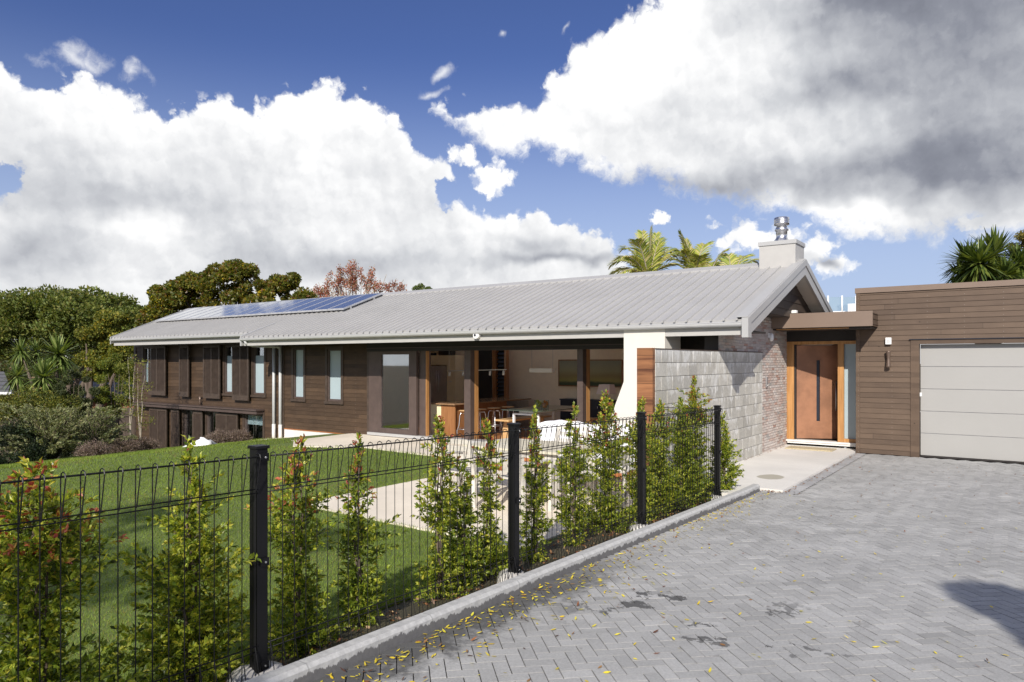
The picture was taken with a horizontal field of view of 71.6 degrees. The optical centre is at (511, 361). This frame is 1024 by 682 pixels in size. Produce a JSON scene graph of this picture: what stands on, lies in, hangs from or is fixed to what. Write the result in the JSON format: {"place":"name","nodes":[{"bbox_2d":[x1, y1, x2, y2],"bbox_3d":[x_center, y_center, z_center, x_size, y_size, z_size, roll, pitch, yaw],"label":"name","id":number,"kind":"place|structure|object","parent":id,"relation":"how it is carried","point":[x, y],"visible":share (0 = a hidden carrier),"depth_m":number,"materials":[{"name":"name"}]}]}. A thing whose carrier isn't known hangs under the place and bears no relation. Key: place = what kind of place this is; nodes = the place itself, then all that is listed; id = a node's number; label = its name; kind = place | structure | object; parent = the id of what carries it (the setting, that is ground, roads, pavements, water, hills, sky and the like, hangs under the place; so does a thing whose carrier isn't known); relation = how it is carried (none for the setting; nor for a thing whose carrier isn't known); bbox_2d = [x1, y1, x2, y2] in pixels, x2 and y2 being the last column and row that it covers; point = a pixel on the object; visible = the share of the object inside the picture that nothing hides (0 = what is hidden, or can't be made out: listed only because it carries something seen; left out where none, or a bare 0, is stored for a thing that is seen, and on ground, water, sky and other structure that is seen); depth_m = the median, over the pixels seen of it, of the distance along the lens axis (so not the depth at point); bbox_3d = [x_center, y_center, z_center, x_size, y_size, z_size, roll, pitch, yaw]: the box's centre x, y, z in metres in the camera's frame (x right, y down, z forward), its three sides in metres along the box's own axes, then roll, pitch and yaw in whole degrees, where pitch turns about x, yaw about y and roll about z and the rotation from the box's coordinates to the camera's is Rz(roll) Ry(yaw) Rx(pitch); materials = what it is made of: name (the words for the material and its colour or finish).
{"place":"outdoors","nodes":[
{"label":"outdoors","id":0,"kind":"place"},
{"bbox_2d":[431,353,463,401],"bbox_3d":[-2.172,0.762,21.743,1.430,2.065,0.461,0,0,36],"label":"fridge cabinet","id":1,"kind":"object","parent":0,"point":[445,386],"visible":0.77,"depth_m":21.42,"materials":[{"name":"wood"}]},
{"bbox_2d":[266,433,636,549],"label":"patio","id":2,"kind":"structure","parent":0,"point":[382,507],"depth_m":9.46,"materials":[{"name":"concrete"}]},
{"bbox_2d":[433,438,494,507],"bbox_3d":[-0.602,1.385,9.124,0.570,0.850,0.680,0,0,28],"label":"patio chair","id":3,"kind":"object","parent":2,"relation":"on","point":[471,468],"visible":0.51,"depth_m":8.82,"materials":[{"name":"plastic"}]},
{"bbox_2d":[483,441,555,516],"bbox_3d":[0.088,1.385,8.603,0.680,0.850,0.570,0,0,-44],"label":"patio chair","id":4,"kind":"object","parent":2,"relation":"on","point":[522,483],"visible":0.35,"depth_m":8.51,"materials":[{"name":"plastic"}]},
{"bbox_2d":[463,438,592,507],"bbox_3d":[0.258,1.465,9.583,1.512,0.690,1.050,0,0,36],"label":"patio table","id":5,"kind":"object","parent":2,"relation":"on","point":[550,454],"visible":0.25,"depth_m":9.26,"materials":[{"name":"plastic"}]},
{"bbox_2d":[534,426,589,490],"bbox_3d":[0.724,1.385,10.326,0.570,0.850,0.680,0,0,36],"label":"patio chair","id":6,"kind":"object","parent":2,"relation":"on","point":[558,434],"visible":0.2,"depth_m":10.53,"materials":[{"name":"plastic"}]},
{"bbox_2d":[524,420,636,477],"bbox_3d":[1.152,1.411,11.792,2.120,0.797,0.960,0,0,36],"label":"outdoor sofa","id":7,"kind":"object","parent":2,"relation":"on","point":[549,431],"visible":0.09,"depth_m":12.21,"materials":[{"name":"white fabric"}]},
{"bbox_2d":[567,438,631,503],"bbox_3d":[1.115,1.385,8.988,0.680,0.850,0.570,0,0,44],"label":"patio chair","id":8,"kind":"object","parent":2,"relation":"on","point":[625,467],"visible":0.14,"depth_m":9.01,"materials":[{"name":"plastic"}]},
{"bbox_2d":[637,348,762,473],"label":"block wall","id":9,"kind":"structure","parent":2,"relation":"on","point":[730,382],"depth_m":11.36,"materials":[{"name":"stone"}]},
{"bbox_2d":[0,364,920,681],"bbox_3d":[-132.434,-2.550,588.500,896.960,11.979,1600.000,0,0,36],"label":"ground","id":10,"kind":"structure","parent":0,"point":[408,606],"depth_m":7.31,"materials":[{"name":"plant"}]},
{"bbox_2d":[0,372,15,400],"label":"neighbour house","id":11,"kind":"structure","parent":10,"relation":"on","point":[2,376],"depth_m":33.93,"materials":[{"name":"tile"}]},
{"bbox_2d":[1,361,32,419],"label":"cabbage tree","id":12,"kind":"object","parent":10,"relation":"on","point":[16,379],"visible":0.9,"depth_m":25.93,"materials":[{"name":"green plant"}]},
{"bbox_2d":[6,337,49,402],"bbox_3d":[-19.143,1.214,28.111,1.525,4.480,1.718,0,0,36],"label":"cabbage tree","id":13,"kind":"object","parent":10,"relation":"on","point":[20,353],"visible":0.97,"depth_m":28.00,"materials":[{"name":"green plant"}]},
{"bbox_2d":[0,417,64,464],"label":"bush","id":14,"kind":"object","parent":10,"relation":"on","point":[37,452],"visible":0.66,"depth_m":16.90,"materials":[{"name":"green plant"}]},
{"bbox_2d":[0,384,82,424],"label":"bush","id":15,"kind":"object","parent":10,"relation":"on","point":[53,400],"visible":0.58,"depth_m":24.58,"materials":[{"name":"green plant"}]},
{"bbox_2d":[22,356,67,399],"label":"cabbage tree","id":16,"kind":"object","parent":10,"relation":"on","point":[42,372],"visible":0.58,"depth_m":25.84,"materials":[{"name":"green plant"}]},
{"bbox_2d":[0,402,111,459],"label":"feathery shrub","id":17,"kind":"object","parent":10,"relation":"on","point":[49,429],"visible":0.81,"depth_m":17.26,"materials":[{"name":"green plant"}]},
{"bbox_2d":[33,332,83,383],"bbox_3d":[-17.244,1.128,27.000,1.820,4.625,1.891,0,0,-27],"label":"cabbage tree","id":18,"kind":"object","parent":10,"relation":"on","point":[59,348],"visible":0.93,"depth_m":26.80,"materials":[{"name":"green plant"}]},
{"bbox_2d":[0,342,133,392],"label":"distant trees","id":19,"kind":"object","parent":10,"relation":"on","point":[3,366],"visible":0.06,"depth_m":77.38,"materials":[{"name":"plant"}]},
{"bbox_2d":[0,408,133,435],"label":"timber fence","id":20,"kind":"object","parent":10,"relation":"on","point":[125,420],"visible":0.04,"depth_m":32.75,"materials":[{"name":"wood"}]},
{"bbox_2d":[51,369,101,418],"bbox_3d":[-15.969,1.873,26.001,1.476,3.228,1.134,0,0,14],"label":"bush","id":21,"kind":"object","parent":10,"relation":"on","point":[76,390],"visible":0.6,"depth_m":25.96,"materials":[{"name":"green plant"}]},
{"bbox_2d":[0,284,160,397],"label":"dome tree","id":22,"kind":"object","parent":10,"relation":"on","point":[38,314],"visible":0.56,"depth_m":40.88,"materials":[{"name":"green plant"}]},
{"bbox_2d":[37,404,136,451],"bbox_3d":[-10.959,1.797,18.466,2.484,1.353,2.430,0,0,36],"label":"feathery shrub","id":23,"kind":"object","parent":10,"relation":"on","point":[100,432],"visible":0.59,"depth_m":18.44,"materials":[{"name":"green plant"}]},
{"bbox_2d":[59,426,122,457],"bbox_3d":[-12.235,2.442,20.549,1.742,1.280,1.706,0,0,36],"label":"bush","id":24,"kind":"object","parent":10,"relation":"on","point":[66,453],"visible":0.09,"depth_m":20.52,"materials":[{"name":"green plant"}]},
{"bbox_2d":[0,456,183,681],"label":"lilly pilly","id":25,"kind":"object","parent":10,"relation":"on","point":[29,611],"visible":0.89,"depth_m":3.07,"materials":[{"name":"green plant"}]},
{"bbox_2d":[72,439,113,456],"bbox_3d":[-10.032,2.068,17.000,0.870,0.484,0.900,0,0,36],"label":"twiggy bush","id":26,"kind":"object","parent":10,"relation":"on","point":[94,449],"visible":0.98,"depth_m":16.89,"materials":[{"name":"brown plant"}]},
{"bbox_2d":[71,309,133,408],"bbox_3d":[-19.302,0.202,33.860,3.988,5.551,2.227,0,0,13],"label":"loose tree","id":27,"kind":"object","parent":10,"relation":"on","point":[111,322],"visible":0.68,"depth_m":33.51,"materials":[{"name":"green plant"}]},
{"bbox_2d":[73,381,133,408],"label":"neighbour house","id":28,"kind":"structure","parent":10,"relation":"on","point":[95,384],"depth_m":46.69,"materials":[{"name":"tile"}]},
{"bbox_2d":[92,353,133,433],"bbox_3d":[-15.347,1.567,27.555,1.746,3.851,1.431,0,0,-27],"label":"tree","id":29,"kind":"object","parent":10,"relation":"on","point":[107,366],"visible":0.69,"depth_m":27.48,"materials":[{"name":"green plant"}]},
{"bbox_2d":[103,434,144,452],"bbox_3d":[-10.102,2.153,18.474,1.040,0.530,1.014,0,0,36],"label":"twiggy bush","id":30,"kind":"object","parent":10,"relation":"on","point":[126,445],"visible":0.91,"depth_m":18.37,"materials":[{"name":"brown plant"}]},
{"bbox_2d":[113,348,145,439],"bbox_3d":[-11.006,1.101,20.503,0.944,3.007,0.381,0,0,0],"label":"birch sapling","id":31,"kind":"object","parent":10,"relation":"on","point":[122,397],"visible":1,"depth_m":20.49,"materials":[{"name":"green plant"}]},
{"bbox_2d":[122,359,155,439],"bbox_3d":[-10.743,1.228,20.491,0.963,2.702,0.396,0,0,2],"label":"birch sapling","id":32,"kind":"object","parent":10,"relation":"on","point":[141,422],"visible":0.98,"depth_m":20.49,"materials":[{"name":"green plant"}]},
{"bbox_2d":[135,436,161,450],"bbox_3d":[-9.903,2.212,19.216,0.840,0.468,0.834,0,0,36],"label":"twiggy bush","id":33,"kind":"object","parent":10,"relation":"on","point":[147,444],"visible":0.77,"depth_m":19.14,"materials":[{"name":"brown plant"}]},
{"bbox_2d":[103,435,284,681],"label":"lilly pilly","id":34,"kind":"object","parent":10,"relation":"on","point":[176,599],"visible":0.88,"depth_m":3.68,"materials":[{"name":"green plant"}]},
{"bbox_2d":[183,437,216,446],"bbox_3d":[-7.748,2.121,17.593,1.074,0.517,0.736,0,0,36],"label":"beanbag","id":35,"kind":"object","parent":10,"relation":"on","point":[201,441],"visible":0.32,"depth_m":17.36,"materials":[{"name":"white fabric"}]},
{"bbox_2d":[203,428,232,443],"bbox_3d":[-7.833,2.011,18.999,0.884,0.479,0.903,0,0,36],"label":"twiggy bush","id":36,"kind":"object","parent":10,"relation":"on","point":[217,437],"visible":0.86,"depth_m":18.84,"materials":[{"name":"brown plant"}]},
{"bbox_2d":[135,258,317,326],"bbox_3d":[-15.255,-1.028,37.960,9.945,9.027,3.436,0,0,-1],"label":"magnolia tree","id":37,"kind":"object","parent":10,"relation":"on","point":[185,290],"visible":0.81,"depth_m":37.38,"materials":[{"name":"green plant"}]},
{"bbox_2d":[225,428,253,441],"bbox_3d":[-7.383,1.990,19.191,0.768,0.440,0.771,0,0,-15],"label":"twiggy bush","id":38,"kind":"object","parent":10,"relation":"on","point":[240,435],"visible":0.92,"depth_m":19.08,"materials":[{"name":"brown plant"}]},
{"bbox_2d":[237,433,352,659],"bbox_3d":[-1.252,1.093,4.216,0.676,1.337,0.603,0,0,-28],"label":"lilly pilly","id":39,"kind":"object","parent":10,"relation":"on","point":[312,618],"visible":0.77,"depth_m":4.19,"materials":[{"name":"green plant"}]},
{"bbox_2d":[311,259,406,297],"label":"red tree","id":40,"kind":"object","parent":10,"relation":"on","point":[340,281],"visible":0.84,"depth_m":41.91,"materials":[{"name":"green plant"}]},
{"bbox_2d":[0,405,722,681],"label":"wire fence","id":41,"kind":"object","parent":10,"relation":"on","point":[260,664],"visible":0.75,"depth_m":3.97,"materials":[{"name":"metal"}]},
{"bbox_2d":[324,432,407,630],"bbox_3d":[-0.978,1.119,4.679,0.516,1.326,0.501,0,0,36],"label":"lilly pilly","id":42,"kind":"object","parent":10,"relation":"on","point":[373,581],"visible":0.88,"depth_m":4.64,"materials":[{"name":"green plant"}]},
{"bbox_2d":[405,414,469,605],"bbox_3d":[-0.555,1.068,5.222,0.463,1.372,0.481,0,0,-25],"label":"lilly pilly","id":43,"kind":"object","parent":10,"relation":"on","point":[448,506],"visible":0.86,"depth_m":5.18,"materials":[{"name":"green plant"}]},
{"bbox_2d":[200,496,705,681],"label":"bark mulch","id":44,"kind":"object","parent":10,"relation":"on","point":[398,617],"visible":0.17,"depth_m":5.30,"materials":[{"name":"brown wood"}]},
{"bbox_2d":[617,396,672,521],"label":"lilly pilly","id":45,"kind":"object","parent":44,"relation":"on","point":[633,442],"visible":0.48,"depth_m":7.96,"materials":[{"name":"green plant"}]},
{"bbox_2d":[664,375,736,496],"bbox_3d":[2.477,1.005,9.559,0.966,1.657,0.876,0,0,36],"label":"lilly pilly","id":46,"kind":"object","parent":44,"relation":"on","point":[693,396],"visible":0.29,"depth_m":9.52,"materials":[{"name":"green plant"}]},
{"bbox_2d":[429,460,498,592],"bbox_3d":[-0.398,1.275,5.527,0.561,1.046,0.629,0,0,-17],"label":"lilly pilly","id":47,"kind":"object","parent":10,"relation":"on","point":[467,515],"visible":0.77,"depth_m":5.44,"materials":[{"name":"green plant"}]},
{"bbox_2d":[109,216,877,452],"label":"house","id":48,"kind":"structure","parent":10,"relation":"on","point":[364,367],"depth_m":16.11,"materials":[{"name":"grey metal"}]},
{"bbox_2d":[141,346,152,388],"bbox_3d":[-12.231,0.190,23.872,0.710,1.470,0.140,0,0,36],"label":"window","id":49,"kind":"structure","parent":48,"relation":"in","point":[144,371],"depth_m":24.00,"materials":[{"name":"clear glass"}]},
{"bbox_2d":[155,307,201,321],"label":"solar panel","id":50,"kind":"object","parent":48,"relation":"on","point":[173,315],"visible":0.76,"depth_m":25.02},
{"bbox_2d":[182,409,193,445],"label":"window","id":51,"kind":"structure","parent":48,"relation":"in","point":[184,411],"depth_m":22.51,"materials":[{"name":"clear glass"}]},
{"bbox_2d":[165,306,212,320],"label":"solar panel","id":52,"kind":"object","parent":48,"relation":"on","point":[184,314],"visible":0.76,"depth_m":24.62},
{"bbox_2d":[175,305,223,319],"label":"solar panel","id":53,"kind":"object","parent":48,"relation":"on","point":[196,313],"visible":0.76,"depth_m":24.27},
{"bbox_2d":[185,305,231,319],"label":"solar panel","id":54,"kind":"object","parent":48,"relation":"on","point":[205,313],"visible":0.79,"depth_m":23.84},
{"bbox_2d":[205,411,219,435],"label":"window","id":55,"kind":"structure","parent":48,"relation":"in","point":[207,413],"depth_m":21.75,"materials":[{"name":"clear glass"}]},
{"bbox_2d":[196,304,243,318],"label":"solar panel","id":56,"kind":"object","parent":48,"relation":"attached to","point":[217,312],"visible":0.76,"depth_m":23.49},
{"bbox_2d":[222,344,235,395],"bbox_3d":[-8.362,0.235,21.074,0.680,1.560,0.125,0,0,36],"label":"window","id":57,"kind":"structure","parent":48,"relation":"in","point":[227,360],"depth_m":21.19,"materials":[{"name":"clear glass"}]},
{"bbox_2d":[207,303,255,317],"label":"solar panel","id":58,"kind":"object","parent":48,"relation":"on","point":[229,311],"visible":0.79,"depth_m":23.13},
{"bbox_2d":[219,302,267,317],"bbox_3d":[-8.568,-1.671,22.802,0.655,0.572,1.451,0,0,36],"label":"solar panel","id":59,"kind":"object","parent":48,"relation":"on","point":[241,310],"visible":0.83,"depth_m":22.73,"materials":[{"name":"glass"}]},
{"bbox_2d":[242,412,264,438],"bbox_3d":[-7.278,2.215,20.533,1.090,1.630,0.515,0,0,36],"label":"window","id":60,"kind":"structure","parent":48,"relation":"in","point":[259,420],"depth_m":20.61,"materials":[{"name":"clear glass"}]},
{"bbox_2d":[231,301,279,316],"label":"solar panel","id":61,"kind":"object","parent":48,"relation":"on","point":[242,313],"visible":0.81,"depth_m":22.34,"materials":[{"name":"glass"}]},
{"bbox_2d":[250,347,266,397],"bbox_3d":[-7.194,0.235,20.232,0.720,1.560,0.125,0,0,36],"label":"window","id":62,"kind":"structure","parent":48,"relation":"in","point":[258,363],"depth_m":20.32,"materials":[{"name":"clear glass"}]},
{"bbox_2d":[243,300,292,315],"bbox_3d":[-7.513,-1.671,22.042,0.655,0.572,1.451,0,0,36],"label":"solar panel","id":63,"kind":"object","parent":48,"relation":"attached to","point":[255,312],"visible":0.82,"depth_m":21.97,"materials":[{"name":"glass"}]},
{"bbox_2d":[256,299,305,314],"bbox_3d":[-6.986,-1.671,21.662,0.655,0.572,1.451,0,0,36],"label":"solar panel","id":64,"kind":"object","parent":48,"relation":"on","point":[266,312],"visible":0.79,"depth_m":21.58,"materials":[{"name":"glass"}]},
{"bbox_2d":[269,297,321,313],"bbox_3d":[-6.458,-1.671,21.282,0.655,0.572,1.451,0,0,36],"label":"solar panel","id":65,"kind":"object","parent":48,"relation":"attached to","point":[282,310],"visible":0.8,"depth_m":21.22,"materials":[{"name":"glass"}]},
{"bbox_2d":[290,346,305,401],"bbox_3d":[-5.746,0.325,19.188,0.630,1.500,0.125,0,0,36],"label":"window","id":66,"kind":"structure","parent":48,"relation":"in","point":[298,353],"depth_m":19.24,"materials":[{"name":"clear glass"}]},
{"bbox_2d":[283,296,335,313],"bbox_3d":[-5.931,-1.671,20.902,0.655,0.572,1.451,0,0,36],"label":"solar panel","id":67,"kind":"object","parent":48,"relation":"on","point":[303,306],"visible":0.83,"depth_m":20.83,"materials":[{"name":"glass"}]},
{"bbox_2d":[297,295,349,312],"bbox_3d":[-5.404,-1.671,20.522,0.655,0.572,1.451,0,0,36],"label":"solar panel","id":68,"kind":"object","parent":48,"relation":"on","point":[318,305],"visible":0.84,"depth_m":20.44,"materials":[{"name":"glass"}]},
{"bbox_2d":[324,346,343,404],"bbox_3d":[-4.569,0.350,18.340,0.730,1.490,0.125,0,0,36],"label":"window","id":69,"kind":"structure","parent":48,"relation":"in","point":[334,373],"depth_m":18.39,"materials":[{"name":"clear glass"}]},
{"bbox_2d":[312,294,364,311],"bbox_3d":[-4.877,-1.671,20.142,0.655,0.572,1.451,0,0,36],"label":"solar panel","id":70,"kind":"object","parent":48,"relation":"on","point":[335,303],"visible":0.81,"depth_m":20.06,"materials":[{"name":"glass"}]},
{"bbox_2d":[327,293,382,310],"bbox_3d":[-4.349,-1.671,19.762,0.655,0.572,1.451,0,0,36],"label":"solar panel","id":71,"kind":"object","parent":48,"relation":"attached to","point":[355,301],"visible":1,"depth_m":19.66,"materials":[{"name":"glass"}]},
{"bbox_2d":[369,351,430,435],"bbox_3d":[-2.720,0.742,17.109,1.820,1.975,0.260,0,0,36],"label":"glass door","id":72,"kind":"structure","parent":48,"relation":"in","point":[417,359],"depth_m":16.71,"materials":[{"name":"glass"}]},
{"bbox_2d":[478,350,491,398],"bbox_3d":[-0.810,0.712,21.051,0.530,2.165,0.030,0,0,36],"label":"window","id":73,"kind":"structure","parent":48,"relation":"in","point":[484,356],"depth_m":21.04,"materials":[{"name":"glass"}]},
{"bbox_2d":[487,407,502,435],"bbox_3d":[-0.437,1.458,17.301,0.410,0.674,0.410,0,0,36],"label":"bar stool","id":74,"kind":"object","parent":48,"relation":"on","point":[494,408],"visible":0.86,"depth_m":17.30,"materials":[{"name":"wood"}]},
{"bbox_2d":[492,350,508,397],"bbox_3d":[-0.325,0.512,20.175,0.478,2.565,0.155,0,0,36],"label":"inner window","id":75,"kind":"structure","parent":48,"relation":"in","point":[500,358],"depth_m":20.18,"materials":[{"name":"clear glass"}]},
{"bbox_2d":[495,415,551,438],"bbox_3d":[0.288,1.552,16.741,0.390,0.485,1.800,0,0,36],"label":"dining bench","id":76,"kind":"object","parent":48,"relation":"on","point":[509,420],"visible":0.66,"depth_m":16.29,"materials":[{"name":"wood"}]},
{"bbox_2d":[501,405,576,426],"bbox_3d":[0.778,1.433,16.388,1.060,0.725,2.000,0,0,36],"label":"dining table","id":77,"kind":"object","parent":48,"relation":"on","point":[541,409],"visible":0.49,"depth_m":15.88,"materials":[{"name":"clear wood"}]},
{"bbox_2d":[529,368,554,372],"bbox_3d":[0.724,-0.703,17.228,0.670,1.935,0.120,0,0,36],"label":"pendant light","id":78,"kind":"object","parent":48,"relation":"hanging from","point":[544,370],"visible":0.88,"depth_m":17.15,"materials":[{"name":"white plastic"}]},
{"bbox_2d":[559,398,616,424],"bbox_3d":[2.052,1.367,18.822,1.640,0.735,0.402,0,0,36],"label":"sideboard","id":79,"kind":"object","parent":48,"relation":"on","point":[595,407],"visible":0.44,"depth_m":18.74,"materials":[{"name":"brown paint"}]},
{"bbox_2d":[558,359,622,387],"bbox_3d":[2.084,0.310,19.054,1.960,0.730,0.043,0,0,36],"label":"painting","id":80,"kind":"object","parent":48,"relation":"attached to","point":[607,371],"visible":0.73,"depth_m":18.90,"materials":[{"name":"paint"}]},
{"bbox_2d":[596,384,616,416],"bbox_3d":[2.319,1.177,17.435,0.375,1.235,0.360,0,0,36],"label":"floor lamp","id":81,"kind":"object","parent":48,"relation":"on","point":[610,388],"visible":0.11,"depth_m":17.34,"materials":[{"name":"fabric"}]},
{"bbox_2d":[797,345,837,438],"bbox_3d":[6.425,0.637,14.911,0.860,1.955,0.112,0,0,7],"label":"front door","id":82,"kind":"structure","parent":48,"relation":"in","point":[817,365],"depth_m":14.92,"materials":[{"name":"wood"}]},
{"bbox_2d":[460,417,529,580],"bbox_3d":[-0.192,1.126,5.787,0.599,1.353,0.697,0,0,24],"label":"lilly pilly","id":83,"kind":"object","parent":10,"relation":"on","point":[484,482],"visible":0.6,"depth_m":5.77,"materials":[{"name":"green plant"}]},
{"bbox_2d":[520,405,560,563],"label":"lilly pilly","id":84,"kind":"object","parent":10,"relation":"on","point":[539,526],"visible":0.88,"depth_m":6.24,"materials":[{"name":"green plant"}]},
{"bbox_2d":[551,402,598,546],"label":"lilly pilly","id":85,"kind":"object","parent":10,"relation":"on","point":[574,502],"visible":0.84,"depth_m":6.82,"materials":[{"name":"green plant"}]},
{"bbox_2d":[550,390,657,533],"bbox_3d":[0.981,1.047,7.407,0.918,1.530,0.851,0,0,36],"label":"lilly pilly","id":86,"kind":"object","parent":10,"relation":"on","point":[602,513],"visible":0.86,"depth_m":7.40,"materials":[{"name":"green plant"}]},
{"bbox_2d":[607,224,684,274],"bbox_3d":[3.996,-1.204,22.237,2.620,6.075,2.563,0,0,-9],"label":"palm tree","id":87,"kind":"object","parent":10,"relation":"on","point":[650,255],"visible":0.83,"depth_m":21.95,"materials":[{"name":"green plant"}]},
{"bbox_2d":[632,398,704,513],"bbox_3d":[1.819,1.126,8.574,0.849,1.387,1.077,0,0,4],"label":"lilly pilly","id":88,"kind":"object","parent":10,"relation":"on","point":[660,494],"visible":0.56,"depth_m":8.45,"materials":[{"name":"green plant"}]},
{"bbox_2d":[648,397,714,505],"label":"lilly pilly","id":89,"kind":"object","parent":10,"relation":"on","point":[702,483],"visible":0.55,"depth_m":8.89,"materials":[{"name":"green plant"}]},
{"bbox_2d":[664,229,713,267],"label":"palm tree","id":90,"kind":"object","parent":10,"relation":"on","point":[692,257],"visible":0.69,"depth_m":22.91,"materials":[{"name":"green plant"}]},
{"bbox_2d":[703,410,744,490],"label":"lilly pilly","id":91,"kind":"object","parent":10,"relation":"on","point":[727,453],"visible":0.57,"depth_m":9.71,"materials":[{"name":"green plant"}]},
{"bbox_2d":[716,252,758,265],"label":"palm tree","id":92,"kind":"object","parent":10,"relation":"on","point":[728,259],"visible":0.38,"depth_m":22.28,"materials":[{"name":"green plant"}]},
{"bbox_2d":[827,296,855,311],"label":"white house","id":93,"kind":"structure","parent":10,"relation":"on","point":[851,307],"depth_m":33.91,"materials":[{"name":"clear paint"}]},
{"bbox_2d":[431,397,530,435],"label":"kitchen island","id":94,"kind":"structure","parent":0,"point":[449,411],"depth_m":17.72,"materials":[{"name":"wood"}]},
{"bbox_2d":[0,0,1023,447],"label":"sky","id":95,"kind":"structure","parent":0,"point":[435,144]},
{"bbox_2d":[313,453,1023,681],"bbox_3d":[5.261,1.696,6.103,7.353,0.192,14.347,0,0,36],"label":"driveway","id":96,"kind":"structure","parent":0,"point":[917,565],"depth_m":5.03,"materials":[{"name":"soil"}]},
{"bbox_2d":[320,448,1021,681],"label":"leaf litter","id":97,"kind":"object","parent":96,"relation":"on","point":[489,610],"visible":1,"depth_m":4.64,"materials":[{"name":"plant"}]},
{"bbox_2d":[704,444,855,495],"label":"path","id":98,"kind":"structure","parent":0,"point":[782,469],"depth_m":11.85,"materials":[{"name":"concrete"}]},
{"bbox_2d":[785,446,835,451],"bbox_3d":[5.963,1.738,14.192,0.880,0.021,0.440,0,0,36],"label":"doormat","id":99,"kind":"object","parent":98,"relation":"on","point":[811,448],"visible":1,"depth_m":14.12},
{"bbox_2d":[851,412,1023,464],"bbox_3d":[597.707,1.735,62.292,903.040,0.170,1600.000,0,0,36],"label":"ground","id":100,"kind":"structure","parent":0,"point":[953,459],"depth_m":13.34,"materials":[{"name":"concrete"}]},
{"bbox_2d":[244,484,759,681],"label":"kerb","id":101,"kind":"structure","parent":100,"relation":"on","point":[332,660],"depth_m":4.63,"materials":[{"name":"concrete"}]},
{"bbox_2d":[855,279,1023,463],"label":"garage","id":102,"kind":"structure","parent":100,"relation":"on","point":[971,394],"depth_m":13.04,"materials":[{"name":"brown wood"}]},
{"bbox_2d":[920,343,1023,463],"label":"garage door","id":103,"kind":"structure","parent":102,"relation":"in","point":[972,395],"depth_m":12.80,"materials":[{"name":"paint"}]},
{"bbox_2d":[937,225,1023,343],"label":"cabbage tree","id":104,"kind":"object","parent":100,"relation":"on","point":[982,261],"visible":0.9,"depth_m":17.63,"materials":[{"name":"green plant"}]},
{"bbox_2d":[1007,230,1023,264],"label":"tree","id":105,"kind":"object","parent":100,"relation":"on","point":[1020,237],"visible":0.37,"depth_m":23.97,"materials":[{"name":"green plant"}]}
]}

